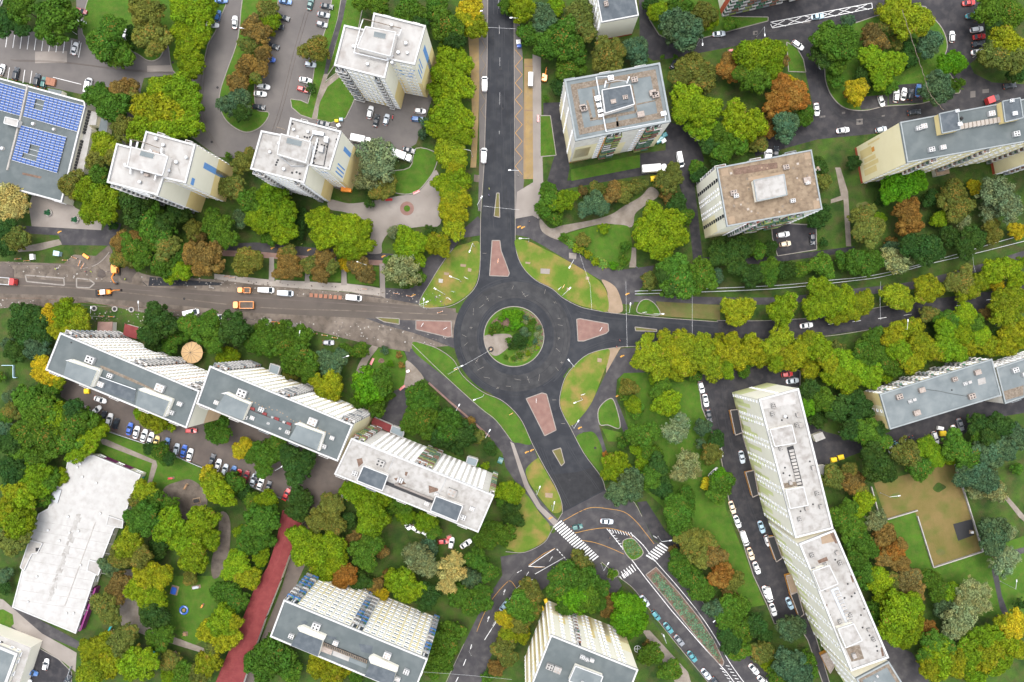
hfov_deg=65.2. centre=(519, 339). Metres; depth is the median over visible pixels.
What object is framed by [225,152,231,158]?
tree
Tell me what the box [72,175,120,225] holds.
tree
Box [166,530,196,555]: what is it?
tree
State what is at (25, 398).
tree
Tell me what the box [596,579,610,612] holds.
tree
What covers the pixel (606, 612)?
tree
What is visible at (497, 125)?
road
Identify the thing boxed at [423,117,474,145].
tree
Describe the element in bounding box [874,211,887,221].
tree
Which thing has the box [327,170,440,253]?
square
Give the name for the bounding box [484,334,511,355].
gravel bed
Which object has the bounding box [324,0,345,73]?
path
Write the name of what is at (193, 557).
tree
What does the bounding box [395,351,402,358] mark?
tree
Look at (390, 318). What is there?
kerb
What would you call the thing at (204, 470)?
tree
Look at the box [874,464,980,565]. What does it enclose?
court
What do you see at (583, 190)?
tree
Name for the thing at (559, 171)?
yard road
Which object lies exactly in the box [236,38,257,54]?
tree
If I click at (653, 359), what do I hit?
tree
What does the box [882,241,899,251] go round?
tree
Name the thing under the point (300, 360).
tree
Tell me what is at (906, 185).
tree
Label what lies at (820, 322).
tyre track
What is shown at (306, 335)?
tree
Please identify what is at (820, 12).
road marking
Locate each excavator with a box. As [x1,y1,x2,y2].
[111,264,120,283]
[541,67,547,81]
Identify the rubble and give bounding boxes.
[0,261,446,344]
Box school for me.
[0,78,100,204]
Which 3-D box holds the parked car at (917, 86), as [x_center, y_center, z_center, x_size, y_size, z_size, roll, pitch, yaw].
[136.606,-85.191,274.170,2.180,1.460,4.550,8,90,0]
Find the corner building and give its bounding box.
[0,624,41,681]
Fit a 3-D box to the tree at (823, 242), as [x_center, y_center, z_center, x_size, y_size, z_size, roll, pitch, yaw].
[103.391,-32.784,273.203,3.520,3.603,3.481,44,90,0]
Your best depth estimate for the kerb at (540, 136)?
274.83 m
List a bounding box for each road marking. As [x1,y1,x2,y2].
[525,65,532,157]
[563,507,651,540]
[607,529,733,681]
[630,533,743,681]
[770,3,872,27]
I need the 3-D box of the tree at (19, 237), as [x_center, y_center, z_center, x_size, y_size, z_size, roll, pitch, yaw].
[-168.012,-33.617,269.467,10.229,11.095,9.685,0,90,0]
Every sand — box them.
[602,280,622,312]
[606,347,620,371]
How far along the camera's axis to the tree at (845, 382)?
265.29 m
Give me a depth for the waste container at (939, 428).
273.66 m
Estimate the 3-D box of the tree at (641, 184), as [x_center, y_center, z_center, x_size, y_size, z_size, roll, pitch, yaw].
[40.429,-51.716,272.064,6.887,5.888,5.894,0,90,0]
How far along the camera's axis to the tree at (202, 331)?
263.13 m
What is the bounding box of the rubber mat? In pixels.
[953,519,973,540]
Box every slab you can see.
[45,330,226,427]
[196,360,372,461]
[270,572,439,681]
[334,424,497,531]
[474,175,479,181]
[540,268,549,273]
[545,493,552,497]
[569,253,576,258]
[718,0,794,16]
[732,383,833,537]
[768,520,888,670]
[820,641,901,681]
[855,97,1023,183]
[991,152,1023,174]
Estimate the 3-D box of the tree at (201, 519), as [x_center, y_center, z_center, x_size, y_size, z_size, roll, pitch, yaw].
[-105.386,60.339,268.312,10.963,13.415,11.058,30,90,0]
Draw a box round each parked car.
[0,64,6,75]
[12,67,20,80]
[29,670,38,675]
[33,73,41,86]
[40,77,46,88]
[42,658,49,670]
[63,674,71,681]
[71,42,79,54]
[76,7,87,14]
[92,405,101,412]
[93,396,106,403]
[101,411,107,420]
[105,413,113,425]
[112,418,119,429]
[125,422,133,435]
[133,426,140,438]
[140,429,148,441]
[147,432,154,443]
[154,436,160,443]
[165,437,170,447]
[173,443,180,454]
[180,444,187,457]
[185,427,196,433]
[186,448,193,461]
[206,21,218,27]
[208,454,216,465]
[214,10,221,21]
[214,459,221,471]
[215,0,227,3]
[221,464,228,475]
[230,465,236,471]
[231,16,237,28]
[243,470,249,482]
[250,473,254,486]
[252,104,265,110]
[253,91,266,96]
[253,471,258,484]
[256,83,269,89]
[256,479,264,489]
[265,480,272,489]
[268,42,279,49]
[268,57,275,62]
[279,0,291,4]
[279,13,289,21]
[281,488,290,500]
[297,86,308,92]
[299,76,311,82]
[304,61,316,67]
[307,0,314,10]
[316,20,327,27]
[316,120,329,126]
[317,11,329,18]
[320,3,333,9]
[323,340,333,344]
[367,106,373,118]
[373,114,379,126]
[383,113,389,125]
[402,146,415,153]
[410,524,419,533]
[411,116,423,122]
[414,108,425,113]
[437,538,448,544]
[448,537,454,548]
[459,538,471,548]
[499,601,509,610]
[571,523,582,529]
[600,518,612,524]
[639,594,649,606]
[650,610,660,620]
[663,622,673,633]
[669,59,676,69]
[674,634,684,646]
[686,650,696,662]
[698,381,704,392]
[700,668,711,679]
[702,394,708,406]
[705,409,712,421]
[711,676,718,681]
[712,31,725,36]
[728,501,735,513]
[733,515,741,527]
[738,450,745,463]
[746,547,754,559]
[748,663,759,675]
[752,561,760,574]
[757,520,765,533]
[757,675,767,681]
[761,585,766,598]
[763,535,768,546]
[764,149,769,157]
[769,603,776,615]
[772,146,779,156]
[776,231,789,237]
[779,240,790,246]
[781,371,792,376]
[785,597,793,609]
[786,377,798,383]
[791,40,803,50]
[800,322,812,328]
[809,233,815,244]
[810,13,823,19]
[813,103,819,115]
[836,127,849,133]
[875,126,886,132]
[877,95,884,106]
[892,90,898,102]
[900,87,907,100]
[907,89,913,100]
[907,109,920,115]
[914,84,920,96]
[931,431,938,443]
[948,31,955,42]
[956,418,963,430]
[962,0,974,6]
[970,26,983,32]
[971,40,984,47]
[971,49,981,55]
[972,33,985,40]
[1003,82,1016,89]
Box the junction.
[447,490,771,681]
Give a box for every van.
[83,78,92,91]
[182,308,199,315]
[258,287,274,293]
[277,290,293,296]
[346,294,361,300]
[481,76,487,91]
[481,148,486,163]
[676,151,683,167]
[739,530,749,545]
[765,586,773,601]
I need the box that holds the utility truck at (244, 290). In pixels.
[237,287,250,292]
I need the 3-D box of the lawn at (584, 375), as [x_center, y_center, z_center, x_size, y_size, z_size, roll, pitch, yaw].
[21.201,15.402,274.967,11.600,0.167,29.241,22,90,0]
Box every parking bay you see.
[860,95,887,109]
[889,83,922,104]
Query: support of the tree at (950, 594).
on the ground at (398, 536)
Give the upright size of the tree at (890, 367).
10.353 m
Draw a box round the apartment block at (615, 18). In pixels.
[589,0,638,40]
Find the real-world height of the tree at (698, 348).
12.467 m
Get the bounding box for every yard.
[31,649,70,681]
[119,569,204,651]
[381,388,406,425]
[595,562,621,593]
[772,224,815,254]
[881,638,928,681]
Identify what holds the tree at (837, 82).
on the ground at (398, 536)
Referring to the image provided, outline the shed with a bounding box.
[98,118,111,134]
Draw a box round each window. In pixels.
[110,338,207,378]
[250,367,356,412]
[315,580,432,675]
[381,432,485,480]
[524,601,618,672]
[733,387,768,517]
[769,523,815,634]
[865,160,984,182]
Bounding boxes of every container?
[341,187,351,192]
[497,457,503,463]
[830,457,836,462]
[837,454,843,459]
[936,426,943,430]
[939,431,946,435]
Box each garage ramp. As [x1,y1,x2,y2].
[729,409,742,434]
[744,470,758,496]
[767,535,781,561]
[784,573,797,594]
[789,592,803,616]
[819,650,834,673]
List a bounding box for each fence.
[1,365,17,377]
[85,406,280,498]
[428,382,489,436]
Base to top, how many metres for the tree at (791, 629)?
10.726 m
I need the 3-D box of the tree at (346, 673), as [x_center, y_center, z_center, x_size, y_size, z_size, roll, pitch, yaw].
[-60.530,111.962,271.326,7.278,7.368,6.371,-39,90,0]
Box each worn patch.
[695,470,701,476]
[829,189,839,195]
[856,202,867,207]
[890,492,899,498]
[933,482,945,491]
[936,549,944,554]
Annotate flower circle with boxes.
[400,202,413,214]
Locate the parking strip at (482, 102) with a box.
[478,0,487,210]
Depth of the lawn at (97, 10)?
274.88 m
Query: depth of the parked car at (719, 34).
274.00 m
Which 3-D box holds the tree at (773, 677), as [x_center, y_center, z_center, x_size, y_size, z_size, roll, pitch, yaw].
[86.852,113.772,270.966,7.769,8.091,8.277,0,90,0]
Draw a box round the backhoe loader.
[95,288,121,295]
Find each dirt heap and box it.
[0,263,13,277]
[40,297,48,306]
[90,265,100,276]
[97,269,105,277]
[120,266,135,282]
[132,272,142,284]
[380,330,387,338]
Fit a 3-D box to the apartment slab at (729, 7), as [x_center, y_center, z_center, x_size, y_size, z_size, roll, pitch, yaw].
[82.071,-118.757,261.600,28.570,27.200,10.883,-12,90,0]
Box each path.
[0,599,76,671]
[17,221,120,245]
[18,239,61,251]
[100,439,156,482]
[163,479,207,519]
[184,242,421,267]
[211,511,230,578]
[269,257,273,280]
[305,268,309,282]
[312,73,339,118]
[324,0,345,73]
[341,270,346,284]
[356,345,377,372]
[380,264,384,297]
[385,217,479,303]
[404,360,423,387]
[405,349,557,525]
[515,216,653,304]
[539,187,658,239]
[571,347,644,451]
[629,248,635,266]
[634,251,1023,304]
[643,630,690,681]
[693,246,854,263]
[831,168,850,245]
[992,569,1007,613]
[1005,497,1023,520]
[1015,547,1023,554]
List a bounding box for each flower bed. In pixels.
[492,317,509,330]
[508,350,530,362]
[519,309,543,350]
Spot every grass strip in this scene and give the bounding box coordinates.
[379,318,398,323]
[495,193,498,216]
[553,449,563,464]
[636,327,655,330]
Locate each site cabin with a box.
[811,431,824,441]
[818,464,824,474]
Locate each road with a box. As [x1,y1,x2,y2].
[0,246,455,348]
[0,277,457,319]
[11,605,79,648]
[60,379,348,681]
[366,318,453,347]
[453,274,576,398]
[473,0,529,288]
[492,377,604,511]
[543,102,569,183]
[555,123,703,256]
[566,299,717,367]
[639,0,1023,156]
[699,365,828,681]
[718,285,1023,339]
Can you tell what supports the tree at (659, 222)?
on the ground at (398, 536)
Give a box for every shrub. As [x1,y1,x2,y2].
[489,321,500,332]
[497,315,505,321]
[504,309,521,321]
[504,325,509,332]
[505,337,512,342]
[507,340,518,349]
[510,318,523,330]
[512,332,528,345]
[516,352,523,358]
[519,327,531,336]
[525,339,532,346]
[526,323,534,331]
[528,318,536,324]
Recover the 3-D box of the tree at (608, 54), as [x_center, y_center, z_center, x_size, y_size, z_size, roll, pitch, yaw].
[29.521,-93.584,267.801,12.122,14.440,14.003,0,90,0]
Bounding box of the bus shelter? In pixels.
[528,72,532,87]
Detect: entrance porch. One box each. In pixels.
[268,363,281,374]
[390,425,403,437]
[466,455,477,466]
[931,169,949,176]
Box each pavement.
[29,195,101,229]
[214,274,379,295]
[222,250,383,264]
[301,319,412,351]
[468,37,478,167]
[510,442,557,524]
[514,23,523,215]
[515,54,542,218]
[524,59,532,178]
[637,501,678,548]
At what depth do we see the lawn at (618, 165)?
274.87 m
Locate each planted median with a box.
[623,539,642,559]
[647,568,722,664]
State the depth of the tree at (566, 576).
263.57 m
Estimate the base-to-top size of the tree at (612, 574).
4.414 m
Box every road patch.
[35,51,66,62]
[147,65,172,71]
[148,277,220,285]
[970,91,974,97]
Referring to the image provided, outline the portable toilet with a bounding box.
[53,251,61,256]
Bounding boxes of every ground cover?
[512,311,542,361]
[624,539,640,556]
[652,572,720,660]
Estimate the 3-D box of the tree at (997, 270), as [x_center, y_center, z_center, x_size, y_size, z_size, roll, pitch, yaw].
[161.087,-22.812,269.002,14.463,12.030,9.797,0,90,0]
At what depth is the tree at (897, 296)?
265.87 m
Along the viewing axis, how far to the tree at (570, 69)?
266.71 m
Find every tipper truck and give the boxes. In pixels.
[0,277,17,285]
[233,301,253,308]
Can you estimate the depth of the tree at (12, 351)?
266.54 m
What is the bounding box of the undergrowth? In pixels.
[566,239,622,270]
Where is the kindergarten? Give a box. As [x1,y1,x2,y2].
[12,454,145,633]
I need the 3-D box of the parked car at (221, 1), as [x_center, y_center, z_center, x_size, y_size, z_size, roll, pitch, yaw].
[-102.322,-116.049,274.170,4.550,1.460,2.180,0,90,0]
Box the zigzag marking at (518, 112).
[515,51,521,173]
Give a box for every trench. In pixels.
[0,254,106,267]
[39,298,180,310]
[116,306,299,323]
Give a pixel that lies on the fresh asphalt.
(578, 487)
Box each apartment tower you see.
[107,131,232,212]
[250,117,360,202]
[334,13,435,109]
[524,600,637,681]
[559,62,670,162]
[696,149,822,237]
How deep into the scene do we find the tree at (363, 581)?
268.77 m
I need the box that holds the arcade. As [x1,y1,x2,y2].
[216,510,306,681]
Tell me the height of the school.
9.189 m
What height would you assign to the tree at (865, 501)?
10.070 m
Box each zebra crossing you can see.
[553,520,598,560]
[621,564,636,577]
[646,543,667,560]
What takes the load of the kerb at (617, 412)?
on the ground at (398, 536)
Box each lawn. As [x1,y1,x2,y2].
[0,609,13,627]
[82,0,224,73]
[97,434,201,491]
[164,576,226,644]
[220,0,277,131]
[274,263,304,279]
[291,0,339,117]
[312,267,340,280]
[317,0,361,121]
[348,267,378,285]
[372,348,405,388]
[390,148,436,193]
[412,342,530,444]
[420,241,479,307]
[484,307,543,365]
[504,493,549,552]
[514,239,608,311]
[526,458,561,512]
[541,116,555,155]
[557,224,631,268]
[560,349,609,424]
[571,155,639,180]
[576,432,603,472]
[598,399,619,427]
[602,428,621,441]
[618,372,764,606]
[637,300,659,314]
[650,0,767,38]
[656,301,719,319]
[787,43,804,71]
[825,7,959,109]
[887,512,1023,618]
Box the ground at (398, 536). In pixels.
[0,0,1023,681]
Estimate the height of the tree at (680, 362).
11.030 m
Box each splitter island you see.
[416,321,450,336]
[490,241,508,275]
[527,393,555,434]
[577,319,607,340]
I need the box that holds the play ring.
[179,605,188,614]
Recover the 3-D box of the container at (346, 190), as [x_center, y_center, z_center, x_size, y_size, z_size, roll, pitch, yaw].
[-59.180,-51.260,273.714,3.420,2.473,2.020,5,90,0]
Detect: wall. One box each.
[870,486,877,509]
[887,510,917,519]
[916,464,983,567]
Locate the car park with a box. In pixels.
[0,0,431,189]
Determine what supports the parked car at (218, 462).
on the parking lot at (321, 480)
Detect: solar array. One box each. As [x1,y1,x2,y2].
[0,83,24,115]
[12,125,65,172]
[23,91,83,131]
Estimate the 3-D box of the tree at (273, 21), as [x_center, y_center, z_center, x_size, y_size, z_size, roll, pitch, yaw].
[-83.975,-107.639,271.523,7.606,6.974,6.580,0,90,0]
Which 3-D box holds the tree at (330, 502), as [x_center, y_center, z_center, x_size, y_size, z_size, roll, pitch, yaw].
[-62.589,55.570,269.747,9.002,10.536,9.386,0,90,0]
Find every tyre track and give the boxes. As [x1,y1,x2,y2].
[0,285,447,314]
[11,301,254,321]
[14,268,108,271]
[18,282,447,311]
[27,61,161,72]
[31,60,162,71]
[77,300,332,323]
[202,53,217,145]
[272,14,304,130]
[275,14,307,130]
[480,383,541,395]
[493,18,493,50]
[504,11,504,44]
[544,288,571,334]
[577,311,711,326]
[580,312,713,327]
[608,565,699,674]
[610,565,698,671]
[639,544,740,664]
[645,549,741,663]
[676,11,872,51]
[679,13,871,52]
[709,393,780,604]
[711,391,784,607]
[721,383,765,547]
[724,385,768,549]
[737,293,989,326]
[747,313,915,332]
[756,295,988,327]
[756,314,919,333]
[824,86,893,120]
[827,88,896,121]
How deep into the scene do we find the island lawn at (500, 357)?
274.72 m
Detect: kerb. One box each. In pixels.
[25,274,64,285]
[40,648,71,681]
[76,278,94,287]
[81,0,225,79]
[219,0,278,132]
[290,0,340,118]
[316,11,361,122]
[375,317,399,324]
[392,147,437,194]
[412,344,511,440]
[415,320,451,336]
[417,341,562,511]
[419,0,487,307]
[483,306,543,366]
[489,240,509,276]
[494,193,499,217]
[506,514,561,552]
[514,61,717,321]
[526,393,555,435]
[540,115,555,156]
[552,448,564,465]
[559,346,634,489]
[576,318,608,340]
[597,398,620,428]
[602,562,707,681]
[622,538,643,559]
[635,327,656,331]
[636,299,660,315]
[646,567,723,665]
[648,14,768,41]
[698,370,829,681]
[717,306,885,320]
[771,223,816,255]
[786,42,805,72]
[824,6,960,110]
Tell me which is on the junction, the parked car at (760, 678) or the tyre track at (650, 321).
the parked car at (760, 678)
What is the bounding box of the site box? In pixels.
[29,254,35,259]
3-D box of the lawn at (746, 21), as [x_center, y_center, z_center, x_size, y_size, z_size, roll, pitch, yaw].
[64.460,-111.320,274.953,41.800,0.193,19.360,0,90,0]
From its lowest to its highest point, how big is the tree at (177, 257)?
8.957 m
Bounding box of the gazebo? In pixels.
[181,342,204,362]
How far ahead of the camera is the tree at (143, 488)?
266.54 m
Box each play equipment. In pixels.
[170,585,178,595]
[191,585,200,589]
[193,497,200,503]
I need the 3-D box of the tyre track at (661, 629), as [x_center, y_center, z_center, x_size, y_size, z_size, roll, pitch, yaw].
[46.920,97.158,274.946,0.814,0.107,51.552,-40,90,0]
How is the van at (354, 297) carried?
on the road at (258, 302)
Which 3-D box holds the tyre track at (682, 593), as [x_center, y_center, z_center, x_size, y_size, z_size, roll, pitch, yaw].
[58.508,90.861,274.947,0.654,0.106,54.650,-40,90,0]
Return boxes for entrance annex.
[97,322,116,330]
[123,324,140,338]
[371,417,392,431]
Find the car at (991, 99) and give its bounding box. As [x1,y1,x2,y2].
[984,94,999,104]
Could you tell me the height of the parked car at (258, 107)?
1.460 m
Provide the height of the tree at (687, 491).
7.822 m
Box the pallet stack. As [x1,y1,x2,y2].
[45,77,56,86]
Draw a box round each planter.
[44,209,52,216]
[71,216,78,222]
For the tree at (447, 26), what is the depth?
262.65 m
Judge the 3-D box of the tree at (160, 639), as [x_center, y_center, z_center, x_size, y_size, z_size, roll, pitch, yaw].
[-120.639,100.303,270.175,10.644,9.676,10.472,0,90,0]
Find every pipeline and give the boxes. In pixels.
[640,241,1023,293]
[643,237,1013,290]
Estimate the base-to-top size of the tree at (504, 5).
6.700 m
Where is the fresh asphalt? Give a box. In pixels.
[550,467,604,510]
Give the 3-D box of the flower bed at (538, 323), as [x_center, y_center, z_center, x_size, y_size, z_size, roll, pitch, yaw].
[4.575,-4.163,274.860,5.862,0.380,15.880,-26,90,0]
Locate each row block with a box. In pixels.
[863,357,1001,428]
[986,351,1023,403]
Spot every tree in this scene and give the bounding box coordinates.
[0,6,31,39]
[0,181,31,220]
[0,217,17,256]
[0,337,14,349]
[0,371,7,382]
[0,401,20,419]
[0,409,13,422]
[0,422,12,435]
[0,430,28,462]
[0,455,26,487]
[0,482,36,516]
[0,501,37,540]
[0,529,33,557]
[0,567,14,595]
[1,225,32,251]
[1,389,14,402]
[2,340,26,363]
[3,0,36,25]
[7,302,53,347]
[9,419,34,447]
[10,383,42,416]
[18,462,54,498]
[21,394,60,427]
[22,338,51,359]
[23,446,52,465]
[29,422,60,458]
[30,354,66,389]
[32,0,86,47]
[35,382,63,402]
[35,494,54,507]
[40,302,56,325]
[40,466,60,491]
[43,400,64,435]
[46,296,91,338]
[52,466,69,486]
[55,427,86,454]
[57,168,84,200]
[60,398,100,437]
[64,448,91,464]
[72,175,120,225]
[75,412,110,453]
[75,656,107,681]
[77,629,112,661]
[81,81,131,122]
[84,130,117,169]
[85,13,127,62]
[88,164,110,187]
[89,589,121,626]
[96,556,121,577]
[96,650,120,680]
[104,41,135,68]
[104,570,131,605]
[105,622,138,657]
[107,221,118,229]
[107,525,153,570]
[108,77,142,104]
[109,114,132,144]
[109,229,141,251]
[109,249,133,268]
[115,643,159,681]
[117,190,153,228]
[120,232,152,270]
[122,499,161,537]
[122,560,173,603]
[125,24,137,51]
[126,92,169,141]
[127,478,158,507]
[128,0,166,29]
[131,22,174,56]
[133,408,168,434]
[134,200,177,249]
[136,300,178,344]
[137,587,168,610]
[139,600,172,627]
[141,236,155,251]
[143,440,176,466]
[143,490,180,514]
[144,337,163,351]
[145,624,175,652]
[146,74,172,95]
[148,538,169,561]
[150,91,205,138]
[150,253,175,278]
[152,504,185,542]
[155,235,182,262]
[159,649,183,670]
[160,669,173,681]
[161,70,204,121]
[161,261,192,285]
[161,330,188,355]
[164,205,193,225]
[164,420,176,432]
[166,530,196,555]
[169,0,214,33]
[169,23,212,49]
[170,241,183,265]
[172,659,192,681]
[173,38,206,79]
[176,308,223,353]
[177,537,209,573]
[182,218,201,241]
[182,240,225,276]
[182,570,197,585]
[183,504,222,534]
[188,641,224,681]
[189,230,206,244]
[195,601,244,653]
[197,527,221,551]
[199,464,216,480]
[199,469,237,506]
[201,206,239,249]
[204,414,232,445]
[208,0,218,17]
[209,581,250,614]
[214,346,240,362]
[215,88,252,122]
[217,309,253,346]
[218,175,246,199]
[219,548,250,580]
[224,471,246,496]
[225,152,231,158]
[226,71,249,90]
[229,146,254,174]
[231,246,263,277]
[231,436,253,459]
[232,209,245,229]
[232,524,244,537]
[232,566,262,590]
[234,44,272,84]
[235,531,277,554]
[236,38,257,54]
[236,187,263,213]
[236,483,258,510]
[240,12,272,44]
[240,503,280,538]
[242,327,276,358]
[243,209,298,245]
[243,653,249,673]
[244,435,286,479]
[247,75,259,85]
[247,632,297,681]
[252,547,269,568]
[253,488,278,514]
[254,317,296,355]
[255,0,279,17]
[255,183,298,229]
[260,11,281,29]
[260,232,277,246]
[271,243,304,279]
[277,659,303,681]
[279,340,319,382]
[279,443,316,488]
[282,370,298,380]
[284,485,313,522]
[284,525,314,561]
[293,323,315,345]
[294,207,307,240]
[294,530,346,566]
[297,34,329,62]
[299,248,339,283]
[304,205,360,250]
[304,505,346,535]
[305,82,315,95]
[306,552,348,581]
[306,654,344,681]
[307,368,343,401]
[315,347,348,375]
[319,492,345,517]
[331,562,357,588]
[333,218,377,260]
[337,481,369,503]
[338,258,349,271]
[339,341,369,358]
[340,511,355,528]
[341,668,350,678]
[345,530,361,546]
[346,255,375,283]
[347,534,384,572]
[348,671,363,681]
[349,386,396,418]
[349,570,373,589]
[350,363,393,405]
[351,0,389,14]
[352,166,379,190]
[352,490,391,538]
[354,137,398,185]
[363,196,374,207]
[365,577,383,593]
[368,173,397,200]
[373,587,389,600]
[376,545,389,559]
[379,493,393,506]
[380,254,421,287]
[380,345,388,355]
[380,505,392,519]
[381,568,387,578]
[382,254,398,270]
[383,566,426,603]
[386,360,394,366]
[387,225,397,238]
[389,498,413,514]
[393,0,429,31]
[393,224,430,262]
[394,510,415,525]
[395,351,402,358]
[397,264,426,289]
[399,406,437,440]
[401,541,438,578]
[405,379,441,413]
[409,252,426,267]
[414,511,439,532]
[415,580,441,613]
[418,117,428,127]
[418,128,427,139]
[420,537,438,555]
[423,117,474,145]
[423,224,436,235]
[423,629,460,680]
[424,231,450,257]
[424,521,442,539]
[426,0,448,20]
[426,82,442,100]
[428,92,475,130]
[429,158,472,204]
[430,4,466,48]
[430,41,474,83]
[430,405,477,448]
[434,138,467,168]
[434,549,467,594]
[437,188,471,222]
[440,66,476,101]
[440,620,467,637]
[442,218,465,242]
[445,442,463,455]
[447,582,493,616]
[455,0,488,38]
[460,566,482,589]
[463,546,500,583]
[464,416,476,429]
[471,520,516,549]
[473,430,485,444]
[480,461,489,469]
[480,671,493,681]
[482,440,496,455]
[487,658,506,676]
[489,637,519,667]
[494,480,525,504]
[494,609,517,643]
[495,498,525,526]
[497,0,512,16]
[505,588,537,623]
[507,0,536,24]
[510,617,533,633]
[515,21,535,45]
[516,575,543,619]
[516,628,530,644]
[531,1,557,32]
[531,13,586,65]
[534,180,560,219]
[541,210,563,226]
[546,558,600,600]
[547,0,564,16]
[548,189,580,212]
[549,78,562,96]
[554,583,599,615]
[555,58,587,81]
[559,232,568,241]
[563,0,597,42]
[570,548,594,569]
[572,243,584,253]
[575,232,590,247]
[577,189,610,218]
[578,185,587,198]
[582,250,592,258]
[588,180,605,195]
[591,35,626,71]
[591,257,599,265]
[596,223,610,234]
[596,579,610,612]
[600,450,631,482]
[600,592,617,617]
[603,179,635,204]
[603,465,644,506]
[607,568,617,580]
[608,261,618,269]
[609,591,649,637]
[616,435,629,449]
[617,393,627,400]
[618,254,629,265]
[618,378,640,395]
[619,241,631,253]
[619,630,643,639]
[622,36,648,66]
[623,421,661,447]
[624,395,641,413]
[627,404,644,419]
[629,178,648,194]
[629,332,672,381]
[629,444,650,470]
[631,217,648,251]
[634,199,689,249]
[635,450,673,499]
[636,641,664,665]
[640,270,658,290]
[641,444,663,459]
[642,0,658,9]
[642,639,649,645]
[646,0,667,23]
[648,238,674,261]
[648,373,663,384]
[648,376,671,399]
[649,388,681,416]
[651,161,683,195]
[655,252,696,299]
[656,328,696,376]
[656,658,682,679]
[657,6,703,52]
[658,191,676,204]
[659,412,690,444]
[663,493,693,536]
[665,192,694,225]
[666,51,715,94]
[667,0,694,11]
[667,548,708,587]
[668,81,723,127]
[668,367,684,381]
[668,447,700,482]
[668,544,677,552]
[672,527,707,557]
[674,331,724,382]
[677,484,695,512]
[682,120,717,140]
[686,528,729,569]
[686,583,715,601]
[688,159,706,182]
[688,370,702,382]
[689,255,717,294]
[690,0,718,26]
[693,418,712,436]
[693,437,706,448]
[698,118,728,154]
[699,443,723,465]
[700,477,715,489]
[700,598,723,618]
[704,18,718,30]
[704,466,736,505]
[707,235,755,277]
[707,561,734,588]
[708,429,724,447]
[709,131,748,163]
[709,156,728,167]
[711,330,765,379]
[713,267,723,283]
[713,332,724,339]
[714,592,751,630]
[715,51,738,83]
[716,612,768,655]
[720,296,756,326]
[720,588,738,596]
[721,96,769,142]
[723,16,741,30]
[725,570,744,591]
[728,642,752,660]
[731,64,771,94]
[732,37,771,72]
[737,365,750,378]
[740,260,779,288]
[749,136,768,152]
[749,640,775,664]
[750,239,777,259]
[750,350,770,368]
[757,630,773,642]
[760,323,794,360]
[760,651,775,671]
[761,72,810,118]
[763,39,787,81]
[763,110,776,138]
[763,256,813,281]
[766,291,798,327]
[766,666,785,681]
[767,344,805,373]
[770,645,813,681]
[772,111,799,144]
[774,614,806,643]
[782,55,790,67]
[792,330,838,375]
[796,107,814,126]
[798,378,853,422]
[799,358,821,382]
[801,275,848,320]
[802,648,818,678]
[806,45,846,76]
[806,203,831,230]
[806,410,827,428]
[808,19,859,64]
[808,251,834,278]
[813,155,828,174]
[816,173,832,190]
[819,237,828,248]
[819,362,861,394]
[820,462,844,489]
[824,283,874,325]
[826,70,844,88]
[829,497,867,542]
[832,339,846,349]
[833,348,883,389]
[834,250,846,271]
[839,417,893,451]
[840,14,855,26]
[841,462,868,496]
[843,531,879,569]
[844,77,869,107]
[845,155,862,170]
[845,248,884,277]
[846,203,885,249]
[847,388,875,419]
[848,325,887,367]
[851,562,880,590]
[852,489,876,517]
[853,65,873,95]
[856,44,908,91]
[859,441,897,482]
[859,513,868,526]
[860,19,893,50]
[864,508,887,530]
[865,566,898,606]
[866,599,883,624]
[871,521,897,548]
[873,3,882,17]
[874,192,885,206]
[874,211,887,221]
[874,536,910,571]
[877,0,935,42]
[877,586,925,646]
[878,169,928,205]
[878,282,914,311]
[880,247,914,274]
[880,320,924,374]
[881,355,904,377]
[881,374,893,383]
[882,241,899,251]
[883,78,899,95]
[883,236,897,243]
[887,565,926,600]
[888,435,921,470]
[889,34,908,51]
[890,196,924,236]
[894,225,906,233]
[894,615,924,649]
[898,233,945,267]
[899,316,925,340]
[902,38,918,69]
[904,457,934,482]
[906,331,945,363]
[912,273,945,304]
[915,627,956,661]
[916,30,943,59]
[916,69,954,106]
[916,434,945,467]
[916,638,968,681]
[918,306,939,322]
[918,619,939,635]
[921,188,939,207]
[921,568,951,602]
[928,210,947,226]
[932,309,959,332]
[932,599,957,617]
[933,317,968,362]
[935,177,976,223]
[936,49,968,75]
[938,600,978,639]
[939,225,961,248]
[939,426,970,460]
[942,450,955,464]
[943,263,974,294]
[945,580,961,601]
[951,459,1000,494]
[952,78,965,89]
[953,300,977,326]
[954,224,987,261]
[954,270,989,301]
[954,324,976,356]
[954,575,993,614]
[955,215,971,230]
[955,442,980,472]
[956,622,1012,676]
[963,668,988,681]
[964,487,985,499]
[966,179,980,195]
[966,412,990,442]
[969,0,1023,31]
[969,313,984,331]
[972,325,998,357]
[972,427,1018,468]
[974,175,1023,224]
[975,24,1023,75]
[976,517,1011,556]
[978,200,999,222]
[978,306,992,320]
[980,480,1008,502]
[981,214,1003,244]
[981,256,1022,284]
[984,411,1015,436]
[986,286,1023,326]
[987,545,1021,579]
[989,280,1005,290]
[991,328,999,337]
[991,628,1023,659]
[992,606,1023,639]
[994,316,1023,356]
[1000,421,1023,450]
[1003,525,1017,539]
[1004,68,1023,83]
[1006,271,1023,288]
[1007,222,1023,239]
[1008,462,1022,474]
[1009,14,1023,28]
[1012,596,1023,609]
[1016,256,1023,267]
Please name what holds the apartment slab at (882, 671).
on the ground at (398, 536)
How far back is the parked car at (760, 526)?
274.00 m
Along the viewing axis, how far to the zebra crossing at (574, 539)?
274.90 m
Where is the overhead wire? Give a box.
[902,9,943,109]
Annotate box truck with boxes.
[350,133,370,142]
[392,148,412,161]
[641,163,666,173]

